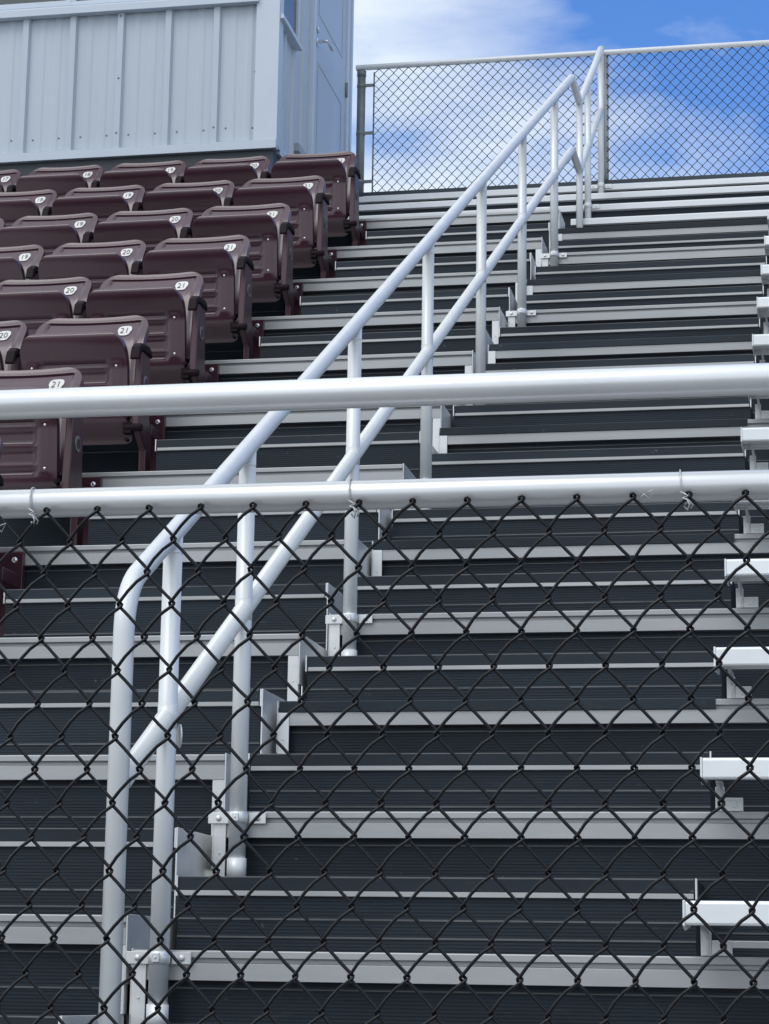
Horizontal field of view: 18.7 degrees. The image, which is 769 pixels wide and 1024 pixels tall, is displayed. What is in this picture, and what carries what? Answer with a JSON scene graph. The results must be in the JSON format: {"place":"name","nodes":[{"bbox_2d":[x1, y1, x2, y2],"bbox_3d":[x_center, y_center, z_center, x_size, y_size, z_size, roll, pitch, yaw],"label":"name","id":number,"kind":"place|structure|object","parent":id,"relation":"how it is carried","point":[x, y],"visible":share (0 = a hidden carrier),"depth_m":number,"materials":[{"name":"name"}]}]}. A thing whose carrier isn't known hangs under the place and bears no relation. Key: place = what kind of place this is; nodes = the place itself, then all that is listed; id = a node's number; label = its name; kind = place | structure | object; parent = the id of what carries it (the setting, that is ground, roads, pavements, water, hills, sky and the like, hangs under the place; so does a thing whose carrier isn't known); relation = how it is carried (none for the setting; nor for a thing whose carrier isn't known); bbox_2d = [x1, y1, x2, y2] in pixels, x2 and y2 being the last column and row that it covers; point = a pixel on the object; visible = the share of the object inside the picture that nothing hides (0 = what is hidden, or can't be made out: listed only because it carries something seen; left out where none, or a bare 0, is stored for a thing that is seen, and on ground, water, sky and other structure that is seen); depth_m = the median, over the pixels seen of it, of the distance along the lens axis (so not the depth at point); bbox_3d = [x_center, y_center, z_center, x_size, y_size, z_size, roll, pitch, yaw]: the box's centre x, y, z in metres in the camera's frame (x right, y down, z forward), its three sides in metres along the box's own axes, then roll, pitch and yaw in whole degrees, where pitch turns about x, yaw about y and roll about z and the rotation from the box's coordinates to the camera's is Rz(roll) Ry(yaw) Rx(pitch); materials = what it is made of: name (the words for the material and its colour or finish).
{"place":"outdoors","nodes":[
{"label":"outdoors","id":0,"kind":"place"},
{"label":"ground","id":1,"kind":"structure","parent":0,"visible":0},
{"bbox_2d":[0,209,564,1023],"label":"chair stand","id":2,"kind":"object","parent":1,"relation":"on","point":[294,447],"visible":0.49,"depth_m":7.96,"materials":[{"name":"metal"}]},
{"bbox_2d":[0,218,5,229],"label":"stadium chair","id":3,"kind":"object","parent":2,"relation":"on","point":[2,224],"visible":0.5,"depth_m":13.21,"materials":[{"name":"red plastic"}]},
{"bbox_2d":[0,169,21,191],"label":"stadium chair","id":4,"kind":"object","parent":2,"relation":"on","point":[9,179],"visible":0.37,"depth_m":15.11,"materials":[{"name":"red plastic"}]},
{"bbox_2d":[0,438,24,637],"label":"stadium chair","id":5,"kind":"object","parent":2,"relation":"on","point":[12,568],"visible":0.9,"depth_m":8.40,"materials":[{"name":"red plastic"}]},
{"bbox_2d":[0,320,28,370],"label":"stadium chair","id":6,"kind":"object","parent":2,"relation":"on","point":[14,334],"visible":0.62,"depth_m":10.21,"materials":[{"name":"red plastic"}]},
{"bbox_2d":[0,245,45,281],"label":"stadium chair","id":7,"kind":"object","parent":2,"relation":"on","point":[19,262],"visible":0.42,"depth_m":12.09,"materials":[{"name":"red plastic"}]},
{"bbox_2d":[0,189,57,226],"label":"stadium chair","id":8,"kind":"object","parent":2,"relation":"on","point":[14,206],"visible":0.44,"depth_m":13.86,"materials":[{"name":"red plastic"}]},
{"bbox_2d":[0,277,92,334],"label":"stadium chair","id":9,"kind":"object","parent":2,"relation":"on","point":[33,305],"visible":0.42,"depth_m":10.95,"materials":[{"name":"red plastic"}]},
{"bbox_2d":[0,213,98,254],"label":"stadium chair","id":10,"kind":"object","parent":2,"relation":"on","point":[49,234],"visible":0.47,"depth_m":12.86,"materials":[{"name":"red plastic"}]},
{"bbox_2d":[0,367,102,545],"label":"stadium chair","id":11,"kind":"object","parent":2,"relation":"on","point":[46,453],"visible":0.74,"depth_m":9.02,"materials":[{"name":"red plastic"}]},
{"bbox_2d":[16,165,103,197],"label":"stadium chair","id":12,"kind":"object","parent":2,"relation":"on","point":[62,182],"visible":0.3,"depth_m":14.77,"materials":[{"name":"red plastic"}]},
{"bbox_2d":[20,315,165,470],"bbox_3d":[-1.263,-0.456,10.075,0.563,0.859,0.498,-1,-12,11],"label":"stadium chair","id":13,"kind":"object","parent":2,"relation":"on","point":[110,351],"visible":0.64,"depth_m":9.93,"materials":[{"name":"red plastic"}]},
{"bbox_2d":[38,240,147,290],"bbox_3d":[-1.469,-1.011,11.999,0.563,0.859,0.505,-1,-12,11],"label":"stadium chair","id":14,"kind":"object","parent":2,"relation":"on","point":[97,265],"visible":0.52,"depth_m":11.85,"materials":[{"name":"red plastic"}]},
{"bbox_2d":[52,185,145,222],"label":"stadium chair","id":15,"kind":"object","parent":2,"relation":"on","point":[103,204],"visible":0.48,"depth_m":13.76,"materials":[{"name":"red plastic"}]},
{"bbox_2d":[93,208,193,251],"bbox_3d":[-1.301,-1.295,12.910,0.563,0.859,0.506,-1,-12,11],"label":"stadium chair","id":16,"kind":"object","parent":2,"relation":"on","point":[151,230],"visible":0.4,"depth_m":12.76,"materials":[{"name":"red plastic"}]},
{"bbox_2d":[100,160,186,193],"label":"stadium chair","id":17,"kind":"object","parent":2,"relation":"on","point":[148,177],"visible":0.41,"depth_m":14.67,"materials":[{"name":"red plastic"}]},
{"bbox_2d":[86,272,218,384],"bbox_3d":[-1.096,-0.740,10.982,0.563,0.859,0.507,-1,-12,11],"label":"stadium chair","id":18,"kind":"object","parent":2,"relation":"on","point":[171,308],"visible":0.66,"depth_m":10.82,"materials":[{"name":"red plastic"}]},
{"bbox_2d":[0,0,353,175],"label":"press box","id":19,"kind":"object","parent":2,"relation":"on","point":[107,85],"visible":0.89,"depth_m":15.40,"materials":[{"name":"white metal"}]},
{"bbox_2d":[0,0,71,10],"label":"window","id":20,"kind":"structure","parent":19,"relation":"in","point":[4,4],"depth_m":15.62,"materials":[{"name":"white glass"}]},
{"bbox_2d":[71,0,148,5],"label":"window","id":21,"kind":"structure","parent":19,"relation":"in","point":[74,2],"depth_m":15.52,"materials":[{"name":"white glass"}]},
{"bbox_2d":[280,0,302,50],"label":"window","id":22,"kind":"structure","parent":19,"relation":"in","point":[290,18],"depth_m":15.62,"materials":[{"name":"blue glass"}]},
{"bbox_2d":[314,0,347,153],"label":"door","id":23,"kind":"structure","parent":19,"relation":"in","point":[331,89],"depth_m":16.83,"materials":[{"name":"white metal"}]},
{"bbox_2d":[143,180,235,220],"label":"stadium chair","id":24,"kind":"object","parent":2,"relation":"on","point":[198,199],"visible":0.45,"depth_m":13.67,"materials":[{"name":"red plastic"}]},
{"bbox_2d":[143,235,264,358],"bbox_3d":[-0.927,-1.023,11.897,0.563,0.859,0.502,-1,-12,11],"label":"stadium chair","id":25,"kind":"object","parent":2,"relation":"on","point":[223,266],"visible":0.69,"depth_m":11.74,"materials":[{"name":"red plastic"}]},
{"bbox_2d":[184,156,270,190],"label":"stadium chair","id":26,"kind":"object","parent":2,"relation":"on","point":[239,172],"visible":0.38,"depth_m":14.58,"materials":[{"name":"red plastic"}]},
{"bbox_2d":[192,203,303,315],"bbox_3d":[-0.755,-1.308,12.805,0.563,0.859,0.498,-1,-12,11],"label":"stadium chair","id":27,"kind":"object","parent":2,"relation":"on","point":[267,231],"visible":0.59,"depth_m":12.65,"materials":[{"name":"red plastic"}]},
{"bbox_2d":[233,175,336,278],"bbox_3d":[-0.588,-1.592,13.715,0.563,0.859,0.504,-1,-12,11],"label":"stadium chair","id":28,"kind":"object","parent":2,"relation":"on","point":[305,200],"visible":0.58,"depth_m":13.55,"materials":[{"name":"red plastic"}]},
{"bbox_2d":[271,151,366,245],"bbox_3d":[-0.415,-1.876,14.627,0.563,0.859,0.492,-1,-12,11],"label":"stadium chair","id":29,"kind":"object","parent":2,"relation":"on","point":[339,172],"visible":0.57,"depth_m":14.46,"materials":[{"name":"red plastic"}]},
{"bbox_2d":[129,219,768,1023],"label":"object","id":30,"kind":"structure","parent":1,"relation":"on","point":[647,295],"depth_m":6.79,"materials":[{"name":"metal"}]},
{"bbox_2d":[98,46,611,1023],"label":"handrail","id":31,"kind":"object","parent":30,"relation":"on","point":[174,698],"visible":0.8,"depth_m":6.29,"materials":[{"name":"metal"}]},
{"bbox_2d":[294,143,768,227],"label":"stairs","id":32,"kind":"structure","parent":30,"relation":"on","point":[725,197],"depth_m":15.90,"materials":[{"name":"grey metal"}]},
{"bbox_2d":[356,40,768,196],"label":"fence","id":33,"kind":"object","parent":32,"relation":"on","point":[361,132],"visible":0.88,"depth_m":16.64,"materials":[{"name":"metal"}]},
{"bbox_2d":[682,900,768,956],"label":"bench","id":34,"kind":"object","parent":30,"relation":"on","point":[721,913],"visible":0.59,"depth_m":5.00,"materials":[{"name":"metal"}]},
{"bbox_2d":[700,757,768,811],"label":"bench","id":35,"kind":"object","parent":30,"relation":"on","point":[722,768],"visible":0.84,"depth_m":5.74,"materials":[{"name":"metal"}]},
{"bbox_2d":[714,647,768,698],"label":"bench","id":36,"kind":"object","parent":30,"relation":"on","point":[746,658],"visible":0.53,"depth_m":6.47,"materials":[{"name":"metal"}]},
{"bbox_2d":[724,559,768,607],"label":"bench","id":37,"kind":"object","parent":30,"relation":"on","point":[747,573],"visible":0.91,"depth_m":7.22,"materials":[{"name":"metal"}]},
{"bbox_2d":[734,500,768,533],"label":"bench","id":38,"kind":"object","parent":30,"relation":"on","point":[746,506],"visible":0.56,"depth_m":8.16,"materials":[{"name":"metal"}]},
{"bbox_2d":[741,427,768,469],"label":"bench","id":39,"kind":"object","parent":30,"relation":"on","point":[752,439],"visible":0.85,"depth_m":8.70,"materials":[{"name":"metal"}]},
{"bbox_2d":[748,395,768,418],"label":"bench","id":40,"kind":"object","parent":30,"relation":"on","point":[759,414],"visible":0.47,"depth_m":9.64,"materials":[{"name":"metal"}]},
{"bbox_2d":[752,334,768,362],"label":"bench","id":41,"kind":"object","parent":30,"relation":"on","point":[760,344],"visible":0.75,"depth_m":10.15,"materials":[{"name":"metal"}]},
{"bbox_2d":[757,297,768,333],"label":"bench","id":42,"kind":"object","parent":30,"relation":"on","point":[762,306],"visible":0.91,"depth_m":10.95,"materials":[{"name":"metal"}]},
{"bbox_2d":[761,264,768,296],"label":"bench","id":43,"kind":"object","parent":30,"relation":"on","point":[765,273],"visible":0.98,"depth_m":11.63,"materials":[{"name":"metal"}]},
{"bbox_2d":[764,235,768,255],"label":"bench","id":44,"kind":"object","parent":30,"relation":"on","point":[766,242],"visible":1,"depth_m":12.36,"materials":[{"name":"metal"}]},
{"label":"front walkway","id":45,"kind":"structure","parent":0,"visible":0},
{"bbox_2d":[0,363,768,1023],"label":"guard fence","id":46,"kind":"object","parent":45,"relation":"on","point":[528,493],"visible":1,"depth_m":3.07,"materials":[{"name":"black metal"}]}
]}

